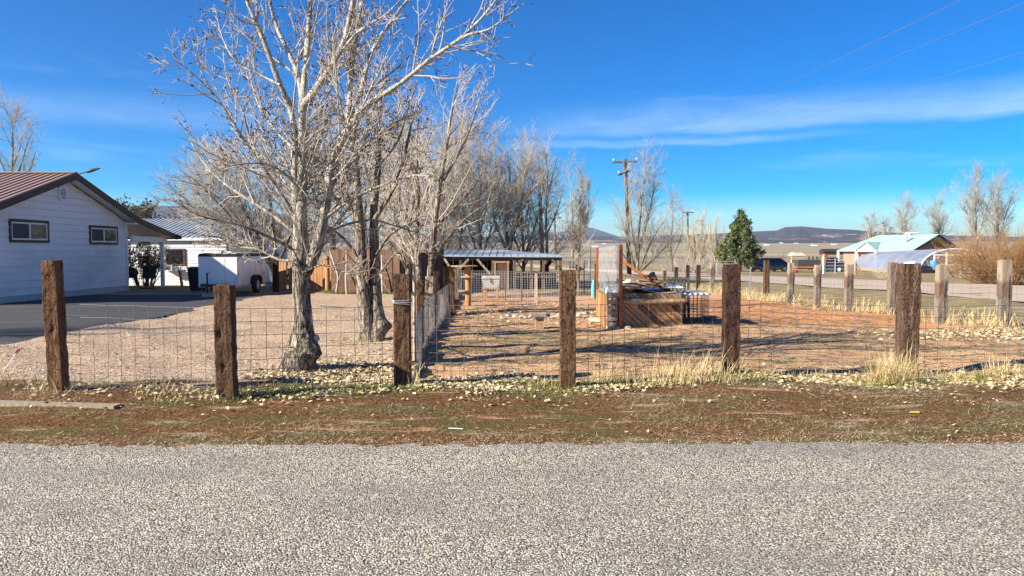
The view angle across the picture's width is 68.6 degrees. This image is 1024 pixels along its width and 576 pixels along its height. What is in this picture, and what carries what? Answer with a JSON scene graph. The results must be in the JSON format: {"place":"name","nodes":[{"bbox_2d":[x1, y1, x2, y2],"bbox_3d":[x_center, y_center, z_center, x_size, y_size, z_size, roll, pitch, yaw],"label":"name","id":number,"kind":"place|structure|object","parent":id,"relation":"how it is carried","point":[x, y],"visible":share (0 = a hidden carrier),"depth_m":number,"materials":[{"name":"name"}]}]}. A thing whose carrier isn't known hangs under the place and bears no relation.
{"place":"outdoors","nodes":[
{"label":"outdoors","id":0,"kind":"place"},
{"bbox_2d":[0,293,283,344],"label":"driveway","id":1,"kind":"structure","parent":0,"point":[22,321],"depth_m":19.23,"materials":[{"name":"asphalt"}]},
{"bbox_2d":[134,265,156,288],"bbox_3d":[-14.766,-0.450,30.293,0.692,0.947,0.614,0,3,0],"label":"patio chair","id":2,"kind":"object","parent":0,"point":[149,272],"visible":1,"depth_m":30.51,"materials":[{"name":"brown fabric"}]},
{"bbox_2d":[0,440,1023,575],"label":"front road","id":3,"kind":"structure","parent":0,"point":[766,508],"depth_m":4.51,"materials":[{"name":"asphalt"}]},
{"bbox_2d":[0,430,1023,446],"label":"road edge gravel","id":4,"kind":"structure","parent":3,"relation":"on","point":[486,439],"depth_m":6.19,"materials":[{"name":"gravel"}]},
{"bbox_2d":[0,241,1023,447],"bbox_3d":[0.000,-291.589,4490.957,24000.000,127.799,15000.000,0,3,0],"label":"ground","id":5,"kind":"structure","parent":0,"point":[118,420],"depth_m":8.02,"materials":[{"name":"soil"}]},
{"bbox_2d":[0,85,46,171],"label":"elm tree","id":6,"kind":"object","parent":5,"relation":"on","point":[16,156],"visible":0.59,"depth_m":41.45,"materials":[{"name":"brown plant"}]},
{"bbox_2d":[41,260,69,391],"bbox_3d":[-4.700,0.462,7.728,0.179,1.499,0.182,0,3,-6],"label":"fence post","id":7,"kind":"object","parent":5,"relation":"on","point":[54,312],"visible":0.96,"depth_m":7.66,"materials":[{"name":"wood"}]},
{"bbox_2d":[0,400,120,408],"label":"landscape timber","id":8,"kind":"object","parent":5,"relation":"on","point":[6,403],"visible":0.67,"depth_m":7.17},
{"bbox_2d":[0,172,181,303],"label":"white house","id":9,"kind":"structure","parent":5,"relation":"on","point":[83,229],"depth_m":24.81,"materials":[{"name":"paint"}]},
{"bbox_2d":[8,219,49,242],"bbox_3d":[-14.773,-1.737,22.967,0.056,0.703,1.886,0,3,0],"label":"window","id":10,"kind":"structure","parent":9,"relation":"in","point":[20,230],"depth_m":22.90,"materials":[{"name":"brown paint"}]},
{"bbox_2d":[89,225,117,244],"bbox_3d":[-14.773,-1.908,27.140,0.056,0.680,1.867,0,3,0],"label":"window","id":11,"kind":"structure","parent":9,"relation":"in","point":[98,235],"depth_m":27.07,"materials":[{"name":"brown paint"}]},
{"bbox_2d":[65,303,215,391],"bbox_3d":[-3.776,0.627,7.654,1.694,0.928,0.030,0,3,8],"label":"wire mesh","id":12,"kind":"object","parent":5,"relation":"on","point":[149,345],"visible":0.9,"depth_m":7.66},
{"bbox_2d":[115,193,184,218],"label":"juniper bush","id":13,"kind":"object","parent":5,"relation":"on","point":[141,214],"visible":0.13,"depth_m":41.49,"materials":[{"name":"green plant"}]},
{"bbox_2d":[128,241,184,285],"bbox_3d":[-16.295,-1.257,33.274,2.304,2.511,3.149,3,4,42],"label":"dark shrub","id":14,"kind":"object","parent":5,"relation":"on","point":[147,258],"visible":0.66,"depth_m":33.16,"materials":[{"name":"black plant"}]},
{"bbox_2d":[0,373,366,395],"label":"dead weeds","id":15,"kind":"object","parent":5,"relation":"on","point":[172,381],"visible":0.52,"depth_m":8.11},
{"bbox_2d":[129,378,239,403],"bbox_3d":[-3.257,1.022,7.544,1.278,0.237,0.752,0,3,0],"label":"grass tuft","id":16,"kind":"object","parent":5,"relation":"on","point":[176,392],"visible":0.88,"depth_m":7.51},
{"bbox_2d":[186,267,205,290],"bbox_3d":[-11.883,-0.337,28.265,0.510,0.929,0.650,0,3,0],"label":"wheelie bin","id":17,"kind":"object","parent":5,"relation":"on","point":[193,278],"visible":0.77,"depth_m":28.02,"materials":[{"name":"black plastic"}]},
{"bbox_2d":[128,218,286,285],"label":"white house","id":18,"kind":"structure","parent":5,"relation":"on","point":[179,248],"depth_m":36.01,"materials":[{"name":"paint"}]},
{"bbox_2d":[165,248,184,265],"bbox_3d":[-16.139,-1.485,35.941,0.940,0.815,0.060,0,3,0],"label":"window","id":19,"kind":"structure","parent":18,"relation":"in","point":[176,252],"depth_m":35.94,"materials":[{"name":"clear glass"}]},
{"bbox_2d":[0,305,416,383],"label":"yard","id":20,"kind":"structure","parent":5,"relation":"on","point":[199,344],"depth_m":11.59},
{"bbox_2d":[173,122,250,218],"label":"elm tree","id":21,"kind":"object","parent":5,"relation":"on","point":[201,151],"visible":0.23,"depth_m":47.84,"materials":[{"name":"grey plant"}]},
{"bbox_2d":[213,284,237,399],"bbox_3d":[-2.864,0.607,7.514,0.190,1.288,0.184,0,3,-6],"label":"fence post","id":22,"kind":"object","parent":5,"relation":"on","point":[226,364],"visible":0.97,"depth_m":7.43,"materials":[{"name":"wood"}]},
{"bbox_2d":[198,251,265,292],"bbox_3d":[-10.052,-0.543,26.508,1.715,1.497,4.222,0,3,0],"label":"cargo trailer","id":23,"kind":"object","parent":5,"relation":"on","point":[223,268],"visible":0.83,"depth_m":25.62,"materials":[{"name":"white metal"}]},
{"bbox_2d":[136,113,348,283],"bbox_3d":[-11.883,-3.931,33.112,9.829,7.859,5.137,0,3,0],"label":"elm tree","id":24,"kind":"object","parent":5,"relation":"on","point":[238,203],"visible":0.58,"depth_m":32.70,"materials":[{"name":"grey plant"}]},
{"bbox_2d":[272,253,278,291],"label":"gate post","id":25,"kind":"object","parent":5,"relation":"on","point":[275,268],"visible":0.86,"depth_m":27.83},
{"bbox_2d":[245,125,352,268],"bbox_3d":[-10.550,-3.977,37.632,5.445,8.699,4.465,2,4,35],"label":"elm tree","id":26,"kind":"object","parent":5,"relation":"on","point":[283,214],"visible":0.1,"depth_m":37.59,"materials":[{"name":"grey plant"}]},
{"bbox_2d":[279,261,331,290],"bbox_3d":[-7.991,-0.420,28.934,2.466,1.225,0.085,1,3,14],"label":"plank fence","id":27,"kind":"object","parent":5,"relation":"on","point":[317,276],"visible":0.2,"depth_m":28.83,"materials":[{"name":"brown wood"}]},
{"bbox_2d":[234,307,393,396],"bbox_3d":[-2.032,0.655,7.919,1.688,0.941,0.022,-1,3,-27],"label":"wire mesh","id":28,"kind":"object","parent":5,"relation":"on","point":[312,357],"visible":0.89,"depth_m":7.87,"materials":[{"name":"metal"}]},
{"bbox_2d":[281,88,373,259],"bbox_3d":[-8.469,-4.680,34.763,6.212,9.344,3.943,2,3,27],"label":"elm tree","id":29,"kind":"object","parent":5,"relation":"on","point":[334,240],"visible":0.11,"depth_m":34.60,"materials":[{"name":"grey plant"}]},
{"bbox_2d":[137,0,534,372],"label":"cottonwood tree","id":30,"kind":"object","parent":5,"relation":"on","point":[305,255],"visible":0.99,"depth_m":9.38,"materials":[{"name":"grey plant"}]},
{"bbox_2d":[241,348,431,385],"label":"corner leaves","id":31,"kind":"object","parent":5,"relation":"on","point":[287,375],"visible":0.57,"depth_m":9.27,"materials":[{"name":"beige plant"}]},
{"bbox_2d":[310,110,405,249],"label":"elm tree","id":32,"kind":"object","parent":5,"relation":"on","point":[365,217],"visible":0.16,"depth_m":30.70,"materials":[{"name":"grey plant"}]},
{"bbox_2d":[287,20,446,342],"bbox_3d":[-2.536,-1.642,12.834,2.846,5.496,2.273,0,3,0],"label":"cottonwood tree","id":33,"kind":"object","parent":5,"relation":"on","point":[369,291],"visible":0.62,"depth_m":12.72,"materials":[{"name":"grey plant"}]},
{"bbox_2d":[331,249,443,292],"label":"plank shed","id":34,"kind":"structure","parent":5,"relation":"on","point":[395,265],"depth_m":27.16,"materials":[{"name":"brown wood"}]},
{"bbox_2d":[349,108,453,249],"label":"elm tree","id":35,"kind":"object","parent":5,"relation":"on","point":[391,246],"visible":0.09,"depth_m":33.63,"materials":[{"name":"grey plant"}]},
{"bbox_2d":[392,274,412,387],"bbox_3d":[-1.207,0.544,8.276,0.221,1.406,0.243,0,3,-3],"label":"fence post","id":36,"kind":"object","parent":5,"relation":"on","point":[402,300],"visible":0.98,"depth_m":8.18,"materials":[{"name":"wood"}]},
{"bbox_2d":[344,86,468,275],"bbox_3d":[-3.438,-3.044,23.742,4.479,6.568,3.884,0,3,0],"label":"cottonwood tree","id":37,"kind":"object","parent":5,"relation":"on","point":[407,264],"visible":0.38,"depth_m":23.74,"materials":[{"name":"grey plant"}]},
{"bbox_2d":[412,265,415,360],"bbox_3d":[-1.356,0.376,10.434,0.043,1.379,0.041,1,3,22],"label":"fence pole","id":38,"kind":"object","parent":5,"relation":"on","point":[414,314],"visible":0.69,"depth_m":10.41,"materials":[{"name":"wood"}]},
{"bbox_2d":[416,280,424,350],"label":"fence post","id":39,"kind":"object","parent":5,"relation":"on","point":[420,298],"visible":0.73,"depth_m":11.34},
{"bbox_2d":[416,299,427,376],"bbox_3d":[-1.210,0.628,10.121,0.031,0.787,2.585,0,3,-3],"label":"side mesh","id":40,"kind":"object","parent":5,"relation":"on","point":[420,334],"visible":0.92,"depth_m":9.96,"materials":[{"name":"metal"}]},
{"bbox_2d":[425,276,433,337],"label":"fence post","id":41,"kind":"object","parent":5,"relation":"on","point":[429,286],"visible":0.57,"depth_m":12.94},
{"bbox_2d":[364,64,500,297],"bbox_3d":[-1.956,-2.397,17.462,3.396,5.382,2.626,0,3,0],"label":"cottonwood tree","id":42,"kind":"object","parent":5,"relation":"on","point":[435,223],"visible":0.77,"depth_m":17.27,"materials":[{"name":"grey plant"}]},
{"bbox_2d":[434,271,439,325],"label":"fence post","id":43,"kind":"object","parent":5,"relation":"on","point":[436,281],"visible":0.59,"depth_m":14.93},
{"bbox_2d":[402,90,489,249],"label":"cottonwood tree","id":44,"kind":"object","parent":5,"relation":"on","point":[440,227],"visible":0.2,"depth_m":37.22,"materials":[{"name":"grey plant"}]},
{"bbox_2d":[450,266,454,314],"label":"fence post","id":45,"kind":"object","parent":5,"relation":"on","point":[452,289],"visible":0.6,"depth_m":18.24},
{"bbox_2d":[451,265,478,304],"bbox_3d":[-1.292,-0.041,20.453,0.760,1.144,0.740,0,3,0],"label":"feeding table","id":46,"kind":"object","parent":5,"relation":"on","point":[467,277],"visible":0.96,"depth_m":20.38,"materials":[{"name":"brown wood"}]},
{"bbox_2d":[434,94,508,248],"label":"cottonwood tree","id":47,"kind":"object","parent":5,"relation":"on","point":[468,178],"visible":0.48,"depth_m":36.16,"materials":[{"name":"grey plant"}]},
{"bbox_2d":[416,369,538,383],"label":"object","id":48,"kind":"object","parent":5,"relation":"on","point":[481,379],"visible":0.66,"depth_m":8.78,"materials":[{"name":"beige plant"}]},
{"bbox_2d":[431,106,534,284],"bbox_3d":[-1.704,-4.248,36.559,5.179,9.234,4.614,-1,3,-21],"label":"cottonwood tree","id":49,"kind":"object","parent":5,"relation":"on","point":[494,214],"visible":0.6,"depth_m":36.36,"materials":[{"name":"grey plant"}]},
{"bbox_2d":[461,271,504,299],"bbox_3d":[-0.870,-0.082,22.533,1.310,0.885,0.040,0,3,0],"label":"gate","id":50,"kind":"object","parent":5,"relation":"on","point":[499,273],"visible":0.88,"depth_m":22.53,"materials":[{"name":"metal"}]},
{"bbox_2d":[410,305,559,387],"bbox_3d":[-0.302,0.642,8.214,1.665,0.914,0.034,0,3,5],"label":"wire mesh","id":51,"kind":"object","parent":5,"relation":"on","point":[518,363],"visible":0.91,"depth_m":8.21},
{"bbox_2d":[444,249,563,288],"bbox_3d":[-0.549,-0.851,32.925,5.428,1.719,4.151,0,3,0],"label":"animal shelter","id":52,"kind":"object","parent":5,"relation":"on","point":[502,259],"visible":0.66,"depth_m":31.02,"materials":[{"name":"metal"}]},
{"bbox_2d":[494,261,508,288],"bbox_3d":[-0.433,-0.532,30.983,0.654,1.161,0.060,0,3,0],"label":"door","id":53,"kind":"structure","parent":52,"relation":"in","point":[500,266],"depth_m":30.96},
{"bbox_2d":[1,370,1013,403],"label":"green grass","id":54,"kind":"structure","parent":5,"relation":"on","point":[394,388],"depth_m":8.15,"materials":[{"name":"plant"}]},
{"bbox_2d":[0,363,1023,414],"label":"fallen leaves","id":55,"kind":"object","parent":5,"relation":"on","point":[474,385],"visible":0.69,"depth_m":8.17,"materials":[{"name":"beige plant"}]},
{"bbox_2d":[0,372,1023,446],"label":"dry verge grass","id":56,"kind":"structure","parent":5,"relation":"on","point":[879,387],"depth_m":6.77,"materials":[{"name":"plant"}]},
{"bbox_2d":[458,130,571,268],"bbox_3d":[-0.189,-3.858,37.031,4.653,7.965,4.763,-2,4,-36],"label":"cottonwood tree","id":57,"kind":"object","parent":5,"relation":"on","point":[518,213],"visible":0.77,"depth_m":36.71,"materials":[{"name":"grey plant"}]},
{"bbox_2d":[482,118,561,270],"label":"cottonwood tree","id":58,"kind":"object","parent":5,"relation":"on","point":[524,262],"visible":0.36,"depth_m":38.72,"materials":[{"name":"grey plant"}]},
{"bbox_2d":[515,148,555,270],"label":"cottonwood tree","id":59,"kind":"object","parent":5,"relation":"on","point":[540,214],"visible":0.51,"depth_m":37.77,"materials":[{"name":"grey plant"}]},
{"bbox_2d":[462,300,608,325],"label":"pen litter","id":60,"kind":"object","parent":5,"relation":"on","point":[477,312],"visible":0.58,"depth_m":18.21,"materials":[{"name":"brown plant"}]},
{"bbox_2d":[512,126,587,283],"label":"cottonwood tree","id":61,"kind":"object","parent":5,"relation":"on","point":[546,234],"visible":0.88,"depth_m":36.90,"materials":[{"name":"grey plant"}]},
{"bbox_2d":[559,270,575,389],"bbox_3d":[0.601,0.521,8.119,0.184,1.432,0.212,0,3,2],"label":"fence post","id":62,"kind":"object","parent":5,"relation":"on","point":[567,322],"visible":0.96,"depth_m":8.02,"materials":[{"name":"wood"}]},
{"bbox_2d":[551,147,596,269],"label":"bare snag","id":63,"kind":"object","parent":5,"relation":"on","point":[572,221],"visible":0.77,"depth_m":56.81,"materials":[{"name":"grey plant"}]},
{"bbox_2d":[564,154,601,270],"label":"poplar tree","id":64,"kind":"object","parent":5,"relation":"on","point":[581,211],"visible":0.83,"depth_m":57.62,"materials":[{"name":"grey plant"}]},
{"bbox_2d":[613,158,637,274],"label":"utility pole","id":65,"kind":"object","parent":5,"relation":"on","point":[629,271],"visible":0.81,"depth_m":59.62,"materials":[{"name":"brown wood"}]},
{"bbox_2d":[596,244,685,327],"bbox_3d":[2.624,-0.081,16.026,1.620,1.680,2.427,0,3,0],"label":"compost bin","id":66,"kind":"object","parent":5,"relation":"on","point":[630,298],"visible":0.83,"depth_m":15.00,"materials":[{"name":"brown wood"}]},
{"bbox_2d":[604,135,686,272],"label":"elm tree","id":67,"kind":"object","parent":5,"relation":"on","point":[637,242],"visible":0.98,"depth_m":51.76,"materials":[{"name":"grey plant"}]},
{"bbox_2d":[576,300,722,379],"bbox_3d":[1.617,0.616,8.577,2.070,0.918,0.037,-1,3,-25],"label":"wire mesh","id":68,"kind":"object","parent":5,"relation":"on","point":[612,340],"visible":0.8,"depth_m":8.49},
{"bbox_2d":[608,347,699,386],"bbox_3d":[1.615,0.858,8.259,1.158,0.496,1.047,-1,3,-24],"label":"grass tuft","id":69,"kind":"object","parent":5,"relation":"on","point":[649,379],"visible":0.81,"depth_m":8.24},
{"bbox_2d":[648,178,704,271],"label":"elm tree","id":70,"kind":"object","parent":5,"relation":"on","point":[677,232],"visible":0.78,"depth_m":59.77,"materials":[{"name":"beige plant"}]},
{"bbox_2d":[667,277,689,317],"bbox_3d":[3.721,0.232,16.774,0.549,0.927,0.307,0,3,0],"label":"slatted panel","id":71,"kind":"object","parent":5,"relation":"on","point":[680,280],"visible":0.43,"depth_m":16.83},
{"bbox_2d":[651,248,719,272],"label":"brush clump","id":72,"kind":"object","parent":5,"relation":"on","point":[689,260],"visible":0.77,"depth_m":71.62,"materials":[{"name":"beige plant"}]},
{"bbox_2d":[652,347,729,384],"bbox_3d":[1.966,0.817,8.152,0.993,0.507,0.969,-2,3,-32],"label":"grass tuft","id":73,"kind":"object","parent":5,"relation":"on","point":[689,374],"visible":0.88,"depth_m":8.19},
{"bbox_2d":[681,215,703,269],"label":"poplar tree","id":74,"kind":"object","parent":5,"relation":"on","point":[695,246],"visible":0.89,"depth_m":83.76,"materials":[{"name":"beige plant"}]},
{"bbox_2d":[682,293,708,322],"bbox_3d":[3.782,0.414,15.642,0.491,0.584,0.610,0,3,0],"label":"wire crate","id":75,"kind":"object","parent":5,"relation":"on","point":[703,317],"visible":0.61,"depth_m":15.74,"materials":[{"name":"black metal"}]},
{"bbox_2d":[689,203,712,269],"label":"poplar tree","id":76,"kind":"object","parent":5,"relation":"on","point":[704,249],"visible":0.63,"depth_m":87.70,"materials":[{"name":"beige plant"}]},
{"bbox_2d":[702,212,726,269],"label":"poplar tree","id":77,"kind":"object","parent":5,"relation":"on","point":[709,237],"visible":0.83,"depth_m":81.73,"materials":[{"name":"beige plant"}]},
{"bbox_2d":[681,341,755,383],"bbox_3d":[2.317,0.820,8.248,1.072,0.480,0.897,1,3,17],"label":"grass tuft","id":78,"kind":"object","parent":5,"relation":"on","point":[726,376],"visible":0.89,"depth_m":8.21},
{"bbox_2d":[421,305,1023,376],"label":"pen twigs","id":79,"kind":"object","parent":5,"relation":"on","point":[628,344],"visible":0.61,"depth_m":12.37,"materials":[{"name":"brown plant"}]},
{"bbox_2d":[721,264,740,375],"bbox_3d":[2.626,0.452,8.999,0.195,1.480,0.222,0,3,6],"label":"fence post","id":80,"kind":"object","parent":5,"relation":"on","point":[731,299],"visible":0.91,"depth_m":8.90,"materials":[{"name":"wood"}]},
{"bbox_2d":[442,305,1023,372],"bbox_3d":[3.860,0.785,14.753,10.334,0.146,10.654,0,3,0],"label":"wire fence","id":81,"kind":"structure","parent":5,"relation":"on","point":[763,332],"depth_m":12.75,"materials":[{"name":"metal"}]},
{"bbox_2d":[714,208,766,271],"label":"pine tree","id":82,"kind":"object","parent":5,"relation":"on","point":[749,251],"visible":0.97,"depth_m":77.23,"materials":[{"name":"green plant"}]},
{"bbox_2d":[763,260,769,299],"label":"fence post","id":83,"kind":"object","parent":5,"relation":"on","point":[766,275],"visible":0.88,"depth_m":23.15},
{"bbox_2d":[746,258,787,271],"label":"parked car","id":84,"kind":"object","parent":5,"relation":"on","point":[779,264],"visible":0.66,"depth_m":79.34,"materials":[{"name":"blue metal"}]},
{"bbox_2d":[787,263,794,304],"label":"fence post","id":85,"kind":"object","parent":5,"relation":"on","point":[790,284],"visible":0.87,"depth_m":20.95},
{"bbox_2d":[792,260,824,272],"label":"flatbed trailer","id":86,"kind":"object","parent":5,"relation":"on","point":[804,264],"visible":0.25,"depth_m":73.17,"materials":[{"name":"orange paint"}]},
{"bbox_2d":[813,265,821,307],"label":"fence post","id":87,"kind":"object","parent":5,"relation":"on","point":[817,277],"visible":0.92,"depth_m":19.75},
{"bbox_2d":[740,300,897,376],"bbox_3d":[3.755,0.629,9.167,2.130,1.007,0.033,0,3,-7],"label":"wire mesh","id":88,"kind":"object","parent":5,"relation":"on","point":[795,335],"visible":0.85,"depth_m":9.15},
{"bbox_2d":[822,256,845,273],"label":"stock gate","id":89,"kind":"structure","parent":5,"relation":"on","point":[830,266],"depth_m":67.02,"materials":[{"name":"metal"}]},
{"bbox_2d":[844,264,853,310],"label":"fence post","id":90,"kind":"object","parent":5,"relation":"on","point":[848,275],"visible":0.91,"depth_m":18.55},
{"bbox_2d":[857,209,886,241],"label":"cottonwood tree","id":91,"kind":"object","parent":5,"relation":"on","point":[869,228],"visible":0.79,"depth_m":139.39,"materials":[{"name":"grey plant"}]},
{"bbox_2d":[887,262,897,314],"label":"fence post","id":92,"kind":"object","parent":5,"relation":"on","point":[891,286],"visible":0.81,"depth_m":17.56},
{"bbox_2d":[841,340,949,384],"bbox_3d":[4.412,0.854,8.680,1.132,0.558,1.073,-3,4,-42],"label":"grass tuft","id":93,"kind":"object","parent":5,"relation":"on","point":[889,376],"visible":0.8,"depth_m":8.65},
{"bbox_2d":[837,232,958,268],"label":"house","id":94,"kind":"structure","parent":5,"relation":"on","point":[907,241],"depth_m":97.02,"materials":[{"name":"metal"}]},
{"bbox_2d":[889,187,922,234],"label":"cottonwood tree","id":95,"kind":"object","parent":5,"relation":"on","point":[904,227],"visible":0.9,"depth_m":134.13,"materials":[{"name":"grey plant"}]},
{"bbox_2d":[894,261,921,376],"bbox_3d":[4.893,0.471,9.272,0.241,1.605,0.202,0,3,6],"label":"fence post","id":96,"kind":"object","parent":5,"relation":"on","point":[908,307],"visible":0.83,"depth_m":9.18,"materials":[{"name":"brown wood"}]},
{"bbox_2d":[838,322,1023,343],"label":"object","id":97,"kind":"object","parent":5,"relation":"on","point":[990,330],"visible":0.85,"depth_m":13.68,"materials":[{"name":"beige plant"}]},
{"bbox_2d":[921,185,958,235],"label":"cottonwood tree","id":98,"kind":"object","parent":5,"relation":"on","point":[939,223],"visible":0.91,"depth_m":137.11,"materials":[{"name":"grey plant"}]},
{"bbox_2d":[934,265,948,323],"bbox_3d":[8.942,0.203,15.630,0.209,1.382,0.170,0,3,0],"label":"fence post","id":99,"kind":"object","parent":5,"relation":"on","point":[941,288],"visible":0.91,"depth_m":15.56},
{"bbox_2d":[919,305,1023,370],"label":"wire mesh","id":100,"kind":"object","parent":5,"relation":"on","point":[973,346],"visible":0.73,"depth_m":9.37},
{"bbox_2d":[920,217,1023,284],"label":"willow thicket","id":101,"kind":"object","parent":5,"relation":"on","point":[984,274],"visible":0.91,"depth_m":36.56,"materials":[{"name":"orange plant"}]},
{"bbox_2d":[948,159,1013,245],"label":"cottonwood tree","id":102,"kind":"object","parent":5,"relation":"on","point":[971,200],"visible":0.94,"depth_m":118.95,"materials":[{"name":"grey plant"}]},
{"bbox_2d":[967,351,1022,376],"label":"grass tuft","id":103,"kind":"object","parent":5,"relation":"on","point":[1000,370],"visible":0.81,"depth_m":9.10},
{"bbox_2d":[973,162,1023,262],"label":"cottonwood tree","id":104,"kind":"object","parent":5,"relation":"on","point":[1000,214],"visible":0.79,"depth_m":123.86,"materials":[{"name":"grey plant"}]},
{"bbox_2d":[995,260,1012,325],"bbox_3d":[9.795,0.172,14.930,0.227,1.471,0.171,0,3,0],"label":"fence post","id":105,"kind":"object","parent":5,"relation":"on","point":[1005,270],"visible":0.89,"depth_m":14.85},
{"bbox_2d":[0,0,1023,236],"label":"sky","id":106,"kind":"structure","parent":0,"point":[606,75],"materials":[{"name":"blue"}]},
{"bbox_2d":[2,378,1023,442],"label":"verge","id":107,"kind":"structure","parent":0,"point":[563,395],"depth_m":7.41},
{"bbox_2d":[128,205,1021,243],"bbox_3d":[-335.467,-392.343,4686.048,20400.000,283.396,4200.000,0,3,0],"label":"hills","id":108,"kind":"structure","parent":0,"point":[799,234],"depth_m":3994.93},
{"bbox_2d":[516,263,1023,301],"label":"road","id":109,"kind":"structure","parent":0,"point":[1017,292],"depth_m":36.11,"materials":[{"name":"asphalt"}]},
{"bbox_2d":[557,358,1023,383],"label":"fence foot grass","id":110,"kind":"structure","parent":0,"point":[937,370],"depth_m":9.06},
{"bbox_2d":[682,283,1023,328],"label":"dry grass","id":111,"kind":"structure","parent":0,"point":[968,316],"depth_m":18.66,"materials":[{"name":"plant"}]},
{"bbox_2d":[844,248,987,271],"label":"hoop house","id":112,"kind":"structure","parent":0,"point":[868,261],"depth_m":84.16,"materials":[{"name":"white"}]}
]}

